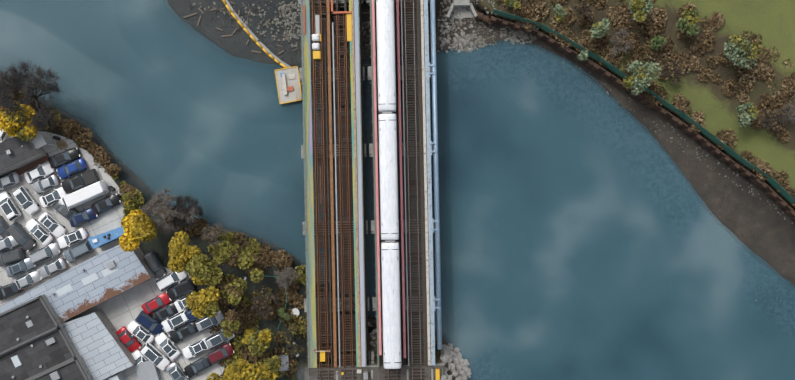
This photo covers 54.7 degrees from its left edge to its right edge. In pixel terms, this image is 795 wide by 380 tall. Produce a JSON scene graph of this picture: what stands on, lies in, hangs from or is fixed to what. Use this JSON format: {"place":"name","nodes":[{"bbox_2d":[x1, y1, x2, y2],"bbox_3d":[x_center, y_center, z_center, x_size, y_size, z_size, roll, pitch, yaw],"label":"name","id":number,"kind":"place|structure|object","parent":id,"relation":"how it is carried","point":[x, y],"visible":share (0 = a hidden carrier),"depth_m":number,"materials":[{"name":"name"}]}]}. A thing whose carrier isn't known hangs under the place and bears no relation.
{"place":"outdoors","nodes":[
{"label":"outdoors","id":0,"kind":"place"},
{"bbox_2d":[0,0,794,379],"bbox_3d":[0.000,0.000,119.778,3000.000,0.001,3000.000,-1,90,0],"label":"river water","id":1,"kind":"structure","parent":0,"point":[568,192],"depth_m":119.78,"materials":[{"name":"liquid"}]},
{"bbox_2d":[222,0,301,83],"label":"floating boom","id":2,"kind":"object","parent":1,"relation":"on","point":[261,45],"visible":0.75,"depth_m":119.37,"materials":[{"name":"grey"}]},
{"bbox_2d":[274,66,301,103],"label":"work float","id":3,"kind":"object","parent":1,"relation":"on","point":[288,83],"visible":0.98,"depth_m":119.23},
{"bbox_2d":[0,0,794,379],"bbox_3d":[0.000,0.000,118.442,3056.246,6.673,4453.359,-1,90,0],"label":"terrain","id":4,"kind":"structure","parent":0,"point":[758,226],"depth_m":118.36,"materials":[{"name":"soil"}]},
{"bbox_2d":[0,68,33,99],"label":"bare tree","id":5,"kind":"object","parent":4,"relation":"on","point":[11,86],"visible":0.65,"depth_m":113.01,"materials":[{"name":"grey plant"}]},
{"bbox_2d":[0,104,37,141],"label":"tree","id":6,"kind":"object","parent":4,"relation":"on","point":[12,127],"visible":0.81,"depth_m":111.90,"materials":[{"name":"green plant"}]},
{"bbox_2d":[0,59,62,134],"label":"bare tree","id":7,"kind":"object","parent":4,"relation":"on","point":[28,88],"visible":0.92,"depth_m":111.82,"materials":[{"name":"grey plant"}]},
{"bbox_2d":[0,326,79,379],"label":"workshop roof","id":8,"kind":"structure","parent":4,"relation":"on","point":[62,349],"depth_m":113.68,"materials":[{"name":"concrete"}]},
{"bbox_2d":[0,131,229,379],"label":"yard slab","id":9,"kind":"structure","parent":4,"relation":"on","point":[123,309],"depth_m":117.64,"materials":[{"name":"concrete"}]},
{"bbox_2d":[0,236,18,252],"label":"silver sedan car","id":10,"kind":"object","parent":9,"relation":"on","point":[8,242],"visible":0.65,"depth_m":116.60,"materials":[{"name":"paint"}]},
{"bbox_2d":[0,191,20,220],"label":"car","id":11,"kind":"object","parent":9,"relation":"on","point":[10,209],"visible":1,"depth_m":116.32,"materials":[{"name":"paint"}]},
{"bbox_2d":[0,172,20,190],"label":"silver sedan car","id":12,"kind":"object","parent":9,"relation":"on","point":[10,179],"visible":1,"depth_m":116.53,"materials":[{"name":"paint"}]},
{"bbox_2d":[0,283,23,299],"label":"car","id":13,"kind":"object","parent":9,"relation":"on","point":[8,290],"visible":0.69,"depth_m":116.48,"materials":[{"name":"paint"}]},
{"bbox_2d":[0,248,25,266],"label":"van","id":14,"kind":"object","parent":9,"relation":"on","point":[12,256],"visible":0.96,"depth_m":116.18,"materials":[{"name":"paint"}]},
{"bbox_2d":[5,257,36,277],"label":"car","id":15,"kind":"object","parent":9,"relation":"on","point":[19,267],"visible":0.83,"depth_m":116.62,"materials":[{"name":"blue paint"}]},
{"bbox_2d":[6,222,36,251],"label":"van","id":16,"kind":"object","parent":9,"relation":"on","point":[21,236],"visible":1,"depth_m":116.40,"materials":[{"name":"paint"}]},
{"bbox_2d":[0,137,46,176],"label":"building roof","id":17,"kind":"structure","parent":9,"relation":"on","point":[25,155],"depth_m":114.18,"materials":[{"name":"concrete"}]},
{"bbox_2d":[12,186,38,214],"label":"car","id":18,"kind":"object","parent":9,"relation":"on","point":[26,200],"visible":1,"depth_m":116.39,"materials":[{"name":"paint"}]},
{"bbox_2d":[12,270,42,289],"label":"silver sedan car","id":19,"kind":"object","parent":9,"relation":"on","point":[28,280],"visible":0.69,"depth_m":116.63,"materials":[{"name":"paint"}]},
{"bbox_2d":[11,153,49,174],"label":"building wall","id":20,"kind":"structure","parent":9,"relation":"on","point":[26,168],"depth_m":117.63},
{"bbox_2d":[0,294,70,354],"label":"workshop roof","id":21,"kind":"structure","parent":9,"relation":"on","point":[44,317],"depth_m":113.18,"materials":[{"name":"concrete"}]},
{"bbox_2d":[24,218,53,245],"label":"white sedan car","id":22,"kind":"object","parent":9,"relation":"on","point":[37,230],"visible":0.92,"depth_m":116.65,"materials":[{"name":"paint"}]},
{"bbox_2d":[23,162,54,183],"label":"white sedan car","id":23,"kind":"object","parent":9,"relation":"on","point":[39,172],"visible":0.9,"depth_m":116.64,"materials":[{"name":"paint"}]},
{"bbox_2d":[29,242,61,264],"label":"silver suv","id":24,"kind":"object","parent":9,"relation":"on","point":[45,253],"visible":0.98,"depth_m":116.33,"materials":[{"name":"paint"}]},
{"bbox_2d":[32,174,59,193],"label":"silver sedan car","id":25,"kind":"object","parent":9,"relation":"on","point":[45,184],"visible":1,"depth_m":116.65,"materials":[{"name":"paint"}]},
{"bbox_2d":[37,212,65,237],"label":"white sedan car","id":26,"kind":"object","parent":9,"relation":"on","point":[51,223],"visible":0.96,"depth_m":116.65,"materials":[{"name":"paint"}]},
{"bbox_2d":[38,258,67,277],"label":"silver sedan car","id":27,"kind":"object","parent":9,"relation":"on","point":[52,268],"visible":0.96,"depth_m":116.64,"materials":[{"name":"paint"}]},
{"bbox_2d":[39,187,69,207],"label":"white sedan car","id":28,"kind":"object","parent":9,"relation":"on","point":[49,199],"visible":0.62,"depth_m":116.58,"materials":[{"name":"paint"}]},
{"bbox_2d":[48,147,81,167],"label":"black sedan car","id":29,"kind":"object","parent":9,"relation":"on","point":[64,157],"visible":1,"depth_m":116.65,"materials":[{"name":"paint"}]},
{"bbox_2d":[51,201,78,220],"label":"car","id":30,"kind":"object","parent":9,"relation":"on","point":[64,211],"visible":0.58,"depth_m":116.51,"materials":[{"name":"paint"}]},
{"bbox_2d":[30,356,103,379],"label":"workshop roof","id":31,"kind":"structure","parent":9,"relation":"on","point":[76,368],"depth_m":113.38,"materials":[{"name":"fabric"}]},
{"bbox_2d":[56,158,87,178],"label":"blue sedan car","id":32,"kind":"object","parent":9,"relation":"on","point":[71,168],"visible":1,"depth_m":116.64,"materials":[{"name":"paint"}]},
{"bbox_2d":[57,228,87,248],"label":"white sedan car","id":33,"kind":"object","parent":9,"relation":"on","point":[72,238],"visible":1,"depth_m":116.64,"materials":[{"name":"paint"}]},
{"bbox_2d":[0,240,154,321],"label":"warehouse roof","id":34,"kind":"structure","parent":9,"relation":"on","point":[134,270],"depth_m":114.38,"materials":[{"name":"metal"}]},
{"bbox_2d":[63,241,93,262],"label":"grey suv","id":35,"kind":"object","parent":9,"relation":"on","point":[79,251],"visible":0.98,"depth_m":116.28,"materials":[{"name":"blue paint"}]},
{"bbox_2d":[61,169,99,193],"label":"black pickup","id":36,"kind":"object","parent":9,"relation":"on","point":[80,181],"visible":0.98,"depth_m":116.43,"materials":[{"name":"paint"}]},
{"bbox_2d":[6,136,160,379],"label":"roof fittings","id":37,"kind":"structure","parent":9,"relation":"on","point":[147,370],"depth_m":114.35,"materials":[{"name":"metal"}]},
{"bbox_2d":[69,207,98,226],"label":"car","id":38,"kind":"object","parent":9,"relation":"on","point":[83,217],"visible":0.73,"depth_m":116.62,"materials":[{"name":"blue paint"}]},
{"bbox_2d":[59,180,109,209],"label":"box truck","id":39,"kind":"object","parent":9,"relation":"on","point":[93,191],"visible":0.88,"depth_m":115.09,"materials":[{"name":"paint"}]},
{"bbox_2d":[64,310,135,379],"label":"building roof","id":40,"kind":"structure","parent":9,"relation":"on","point":[104,352],"depth_m":114.88,"materials":[{"name":"metal"}]},
{"bbox_2d":[87,226,124,248],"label":"boat","id":41,"kind":"object","parent":9,"relation":"on","point":[101,240],"visible":0.92,"depth_m":115.03,"materials":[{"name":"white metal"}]},
{"bbox_2d":[91,193,121,214],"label":"black sedan car","id":42,"kind":"object","parent":9,"relation":"on","point":[106,203],"visible":0.98,"depth_m":116.65,"materials":[{"name":"paint"}]},
{"bbox_2d":[116,326,141,352],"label":"red sedan car","id":43,"kind":"object","parent":9,"relation":"on","point":[131,343],"visible":0.85,"depth_m":116.64,"materials":[{"name":"paint"}]},
{"bbox_2d":[121,192,136,225],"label":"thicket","id":44,"kind":"object","parent":9,"relation":"on","point":[128,206],"visible":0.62,"depth_m":116.99,"materials":[{"name":"green plant"}]},
{"bbox_2d":[126,320,154,343],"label":"white sedan car","id":45,"kind":"object","parent":9,"relation":"on","point":[140,332],"visible":0.83,"depth_m":116.64,"materials":[{"name":"paint"}]},
{"bbox_2d":[135,310,163,335],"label":"dark blue suv","id":46,"kind":"object","parent":9,"relation":"on","point":[151,323],"visible":0.79,"depth_m":116.30,"materials":[{"name":"blue paint"}]},
{"bbox_2d":[139,343,169,370],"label":"car","id":47,"kind":"object","parent":9,"relation":"on","point":[153,354],"visible":0.96,"depth_m":116.33,"materials":[{"name":"paint"}]},
{"bbox_2d":[143,250,166,279],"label":"grey suv","id":48,"kind":"object","parent":9,"relation":"on","point":[154,264],"visible":0.88,"depth_m":116.32,"materials":[{"name":"paint"}]},
{"bbox_2d":[141,292,171,313],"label":"red sedan car","id":49,"kind":"object","parent":9,"relation":"on","point":[156,303],"visible":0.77,"depth_m":116.61,"materials":[{"name":"paint"}]},
{"bbox_2d":[153,301,178,321],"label":"black sedan car","id":50,"kind":"object","parent":9,"relation":"on","point":[165,312],"visible":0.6,"depth_m":116.57,"materials":[{"name":"paint"}]},
{"bbox_2d":[154,332,180,360],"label":"white sedan car","id":51,"kind":"object","parent":9,"relation":"on","point":[170,349],"visible":0.96,"depth_m":116.65,"materials":[{"name":"paint"}]},
{"bbox_2d":[155,270,186,291],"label":"white suv","id":52,"kind":"object","parent":9,"relation":"on","point":[166,282],"visible":0.88,"depth_m":116.18,"materials":[{"name":"paint"}]},
{"bbox_2d":[161,309,188,331],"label":"car","id":53,"kind":"object","parent":9,"relation":"on","point":[175,321],"visible":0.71,"depth_m":116.17,"materials":[{"name":"paint"}]},
{"bbox_2d":[166,361,189,379],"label":"silver sedan car","id":54,"kind":"object","parent":9,"relation":"on","point":[175,371],"visible":0.96,"depth_m":116.54,"materials":[{"name":"paint"}]},
{"bbox_2d":[166,279,195,299],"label":"black suv","id":55,"kind":"object","parent":9,"relation":"on","point":[177,291],"visible":1,"depth_m":116.27,"materials":[{"name":"paint"}]},
{"bbox_2d":[169,321,198,343],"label":"black sedan car","id":56,"kind":"object","parent":9,"relation":"on","point":[182,333],"visible":0.88,"depth_m":116.62,"materials":[{"name":"paint"}]},
{"bbox_2d":[182,337,208,358],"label":"white sedan car","id":57,"kind":"object","parent":9,"relation":"on","point":[194,349],"visible":0.9,"depth_m":116.60,"materials":[{"name":"paint"}]},
{"bbox_2d":[183,355,212,377],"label":"black sedan car","id":58,"kind":"object","parent":9,"relation":"on","point":[203,363],"visible":0.81,"depth_m":116.61,"materials":[{"name":"paint"}]},
{"bbox_2d":[195,310,224,332],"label":"car","id":59,"kind":"object","parent":9,"relation":"on","point":[203,324],"visible":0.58,"depth_m":116.18,"materials":[{"name":"paint"}]},
{"bbox_2d":[205,329,234,349],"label":"silver suv","id":60,"kind":"object","parent":9,"relation":"on","point":[217,339],"visible":0.79,"depth_m":116.06,"materials":[{"name":"paint"}]},
{"bbox_2d":[207,342,234,363],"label":"maroon suv","id":61,"kind":"object","parent":9,"relation":"on","point":[221,353],"visible":1,"depth_m":116.29,"materials":[{"name":"paint"}]},
{"bbox_2d":[119,209,157,251],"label":"tree","id":62,"kind":"object","parent":4,"relation":"on","point":[140,226],"visible":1,"depth_m":110.98,"materials":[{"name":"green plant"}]},
{"bbox_2d":[9,88,292,270],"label":"shoreline bushes","id":63,"kind":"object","parent":4,"relation":"on","point":[83,141],"depth_m":117.53,"materials":[{"name":"brown plant"}]},
{"bbox_2d":[141,187,204,233],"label":"bare tree","id":64,"kind":"object","parent":4,"relation":"on","point":[156,208],"depth_m":113.39,"materials":[{"name":"plant"}]},
{"bbox_2d":[167,231,200,273],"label":"gold tree","id":65,"kind":"object","parent":4,"relation":"on","point":[181,253],"visible":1,"depth_m":111.72,"materials":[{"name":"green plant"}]},
{"bbox_2d":[185,286,219,318],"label":"tree","id":66,"kind":"object","parent":4,"relation":"on","point":[199,303],"visible":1,"depth_m":110.94,"materials":[{"name":"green plant"}]},
{"bbox_2d":[185,253,222,286],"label":"olive tree","id":67,"kind":"object","parent":4,"relation":"on","point":[202,269],"visible":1,"depth_m":110.88,"materials":[{"name":"green plant"}]},
{"bbox_2d":[202,224,227,246],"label":"bare tree","id":68,"kind":"object","parent":4,"relation":"on","point":[211,235],"visible":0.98,"depth_m":114.56,"materials":[{"name":"brown plant"}]},
{"bbox_2d":[213,240,238,267],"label":"olive tree","id":69,"kind":"object","parent":4,"relation":"on","point":[227,255],"visible":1,"depth_m":112.03,"materials":[{"name":"green plant"}]},
{"bbox_2d":[221,309,239,337],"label":"olive tree","id":70,"kind":"object","parent":4,"relation":"on","point":[230,324],"visible":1,"depth_m":112.38,"materials":[{"name":"green plant"}]},
{"bbox_2d":[183,8,283,54],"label":"driftwood logs","id":71,"kind":"object","parent":4,"relation":"on","point":[234,31],"visible":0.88,"depth_m":119.48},
{"bbox_2d":[220,277,247,305],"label":"olive tree","id":72,"kind":"object","parent":4,"relation":"on","point":[233,292],"visible":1,"depth_m":111.89,"materials":[{"name":"green plant"}]},
{"bbox_2d":[224,358,262,379],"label":"gold tree","id":73,"kind":"object","parent":4,"relation":"on","point":[240,369],"visible":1,"depth_m":111.39,"materials":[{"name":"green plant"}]},
{"bbox_2d":[192,1,297,47],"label":"rocks","id":74,"kind":"object","parent":4,"relation":"on","point":[272,22],"visible":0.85,"depth_m":119.28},
{"bbox_2d":[237,251,263,282],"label":"tree","id":75,"kind":"object","parent":4,"relation":"on","point":[249,263],"visible":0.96,"depth_m":111.99,"materials":[{"name":"green plant"}]},
{"bbox_2d":[207,242,307,379],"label":"understorey wood","id":76,"kind":"object","parent":4,"relation":"on","point":[292,295],"visible":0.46,"depth_m":117.12,"materials":[{"name":"green plant"}]},
{"bbox_2d":[247,328,273,356],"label":"olive tree","id":77,"kind":"object","parent":4,"relation":"on","point":[259,345],"visible":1,"depth_m":112.25,"materials":[{"name":"green plant"}]},
{"bbox_2d":[246,284,278,318],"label":"bare shrub","id":78,"kind":"object","parent":4,"relation":"on","point":[263,303],"visible":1,"depth_m":113.91,"materials":[{"name":"brown plant"}]},
{"bbox_2d":[255,355,281,379],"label":"olive tree","id":79,"kind":"object","parent":4,"relation":"on","point":[270,367],"visible":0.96,"depth_m":112.29,"materials":[{"name":"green plant"}]},
{"bbox_2d":[244,275,298,370],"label":"debris","id":80,"kind":"object","parent":4,"relation":"on","point":[285,358],"visible":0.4,"depth_m":116.58,"materials":[{"name":"white"}]},
{"bbox_2d":[273,267,299,287],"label":"pale bare tree","id":81,"kind":"object","parent":4,"relation":"on","point":[284,283],"visible":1,"depth_m":114.44,"materials":[{"name":"grey plant"}]},
{"bbox_2d":[282,1,300,40],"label":"rocks","id":82,"kind":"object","parent":4,"relation":"on","point":[288,15],"depth_m":119.26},
{"bbox_2d":[280,327,304,354],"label":"bare shrub","id":83,"kind":"object","parent":4,"relation":"on","point":[285,336],"visible":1,"depth_m":114.36,"materials":[{"name":"brown plant"}]},
{"bbox_2d":[298,0,369,368],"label":"bridge","id":84,"kind":"structure","parent":4,"relation":"on","point":[354,75],"depth_m":114.95,"materials":[{"name":"metal"}]},
{"bbox_2d":[300,0,376,360],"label":"bridge outrigger brackets","id":85,"kind":"object","parent":84,"relation":"attached to","point":[365,180],"visible":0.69,"depth_m":116.13,"materials":[{"name":"metal"}]},
{"bbox_2d":[190,0,496,52],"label":"rocks","id":86,"kind":"object","parent":4,"relation":"on","point":[441,8],"visible":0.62,"depth_m":119.41,"materials":[{"name":"stone"}]},
{"bbox_2d":[296,350,447,379],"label":"bridge abutment","id":87,"kind":"object","parent":4,"relation":"on","point":[436,371],"visible":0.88,"depth_m":115.15,"materials":[{"name":"concrete"}]},
{"bbox_2d":[366,0,441,366],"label":"bridge","id":88,"kind":"structure","parent":4,"relation":"on","point":[425,305],"depth_m":114.99,"materials":[{"name":"metal"}]},
{"bbox_2d":[376,0,395,111],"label":"train car","id":89,"kind":"object","parent":88,"relation":"on","point":[386,70],"visible":1,"depth_m":111.26,"materials":[{"name":"metal"}]},
{"bbox_2d":[378,114,398,239],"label":"train car","id":90,"kind":"object","parent":88,"relation":"on","point":[388,174],"visible":1,"depth_m":111.26,"materials":[{"name":"metal"}]},
{"bbox_2d":[381,242,401,368],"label":"train car","id":91,"kind":"object","parent":88,"relation":"on","point":[391,313],"visible":0.98,"depth_m":111.26,"materials":[{"name":"metal"}]},
{"bbox_2d":[440,343,470,379],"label":"rip rap","id":92,"kind":"object","parent":4,"relation":"on","point":[460,363],"visible":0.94,"depth_m":118.57,"materials":[{"name":"stone"}]},
{"bbox_2d":[437,13,473,52],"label":"rocks","id":93,"kind":"object","parent":4,"relation":"on","point":[451,19],"visible":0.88,"depth_m":119.45,"materials":[{"name":"stone"}]},
{"bbox_2d":[446,0,477,18],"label":"outfall headwall","id":94,"kind":"object","parent":4,"relation":"on","point":[464,12],"visible":0.88,"depth_m":118.70,"materials":[{"name":"concrete"}]},
{"bbox_2d":[437,0,496,51],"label":"rocks","id":95,"kind":"object","parent":4,"relation":"on","point":[457,23],"visible":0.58,"depth_m":119.41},
{"bbox_2d":[453,33,485,51],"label":"rocks","id":96,"kind":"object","parent":4,"relation":"on","point":[480,42],"depth_m":119.60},
{"bbox_2d":[500,21,538,44],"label":"rocks","id":97,"kind":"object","parent":4,"relation":"on","point":[521,34],"depth_m":119.58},
{"bbox_2d":[571,2,593,20],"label":"bare shrub","id":98,"kind":"object","parent":4,"relation":"on","point":[584,8],"visible":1,"depth_m":114.92,"materials":[{"name":"brown plant"}]},
{"bbox_2d":[590,18,610,38],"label":"bank shrub","id":99,"kind":"object","parent":4,"relation":"on","point":[598,29],"visible":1,"depth_m":113.63,"materials":[{"name":"green plant"}]},
{"bbox_2d":[609,28,633,55],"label":"bare shrub","id":100,"kind":"object","parent":4,"relation":"on","point":[627,44],"visible":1,"depth_m":114.92,"materials":[{"name":"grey plant"}]},
{"bbox_2d":[628,0,652,22],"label":"bank shrub","id":101,"kind":"object","parent":4,"relation":"on","point":[640,9],"visible":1,"depth_m":113.02,"materials":[{"name":"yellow plant"}]},
{"bbox_2d":[621,60,661,94],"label":"bank shrub","id":102,"kind":"object","parent":4,"relation":"on","point":[640,77],"visible":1,"depth_m":112.53,"materials":[{"name":"green plant"}]},
{"bbox_2d":[490,16,794,219],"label":"sheet pile wall","id":103,"kind":"structure","parent":4,"relation":"on","point":[676,121],"depth_m":117.74,"materials":[{"name":"metal"}]},
{"bbox_2d":[492,9,794,203],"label":"green fence","id":104,"kind":"object","parent":4,"relation":"on","point":[771,181],"visible":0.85,"depth_m":116.31,"materials":[{"name":"teal"}]},
{"bbox_2d":[496,0,794,206],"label":"shrubs","id":105,"kind":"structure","parent":4,"relation":"on","point":[534,13],"depth_m":116.71,"materials":[{"name":"brown plant"}]},
{"bbox_2d":[661,60,682,83],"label":"bare shrub","id":106,"kind":"object","parent":4,"relation":"on","point":[675,72],"visible":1,"depth_m":114.97,"materials":[{"name":"brown plant"}]},
{"bbox_2d":[563,62,792,223],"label":"rocks","id":107,"kind":"object","parent":4,"relation":"on","point":[696,152],"visible":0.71,"depth_m":119.48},
{"bbox_2d":[676,8,699,36],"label":"bank shrub","id":108,"kind":"object","parent":4,"relation":"on","point":[688,22],"visible":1,"depth_m":113.79,"materials":[{"name":"green plant"}]},
{"bbox_2d":[724,35,761,68],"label":"bank shrub","id":109,"kind":"object","parent":4,"relation":"on","point":[739,49],"visible":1,"depth_m":112.24,"materials":[{"name":"green plant"}]},
{"bbox_2d":[736,102,758,127],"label":"bank shrub","id":110,"kind":"object","parent":4,"relation":"on","point":[747,111],"visible":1,"depth_m":113.68,"materials":[{"name":"green plant"}]},
{"bbox_2d":[754,107,785,131],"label":"bare shrub","id":111,"kind":"object","parent":4,"relation":"on","point":[777,127],"visible":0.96,"depth_m":114.22,"materials":[{"name":"brown plant"}]},
{"bbox_2d":[774,102,794,122],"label":"bare shrub","id":112,"kind":"object","parent":4,"relation":"on","point":[789,107],"visible":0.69,"depth_m":114.52,"materials":[{"name":"grey plant"}]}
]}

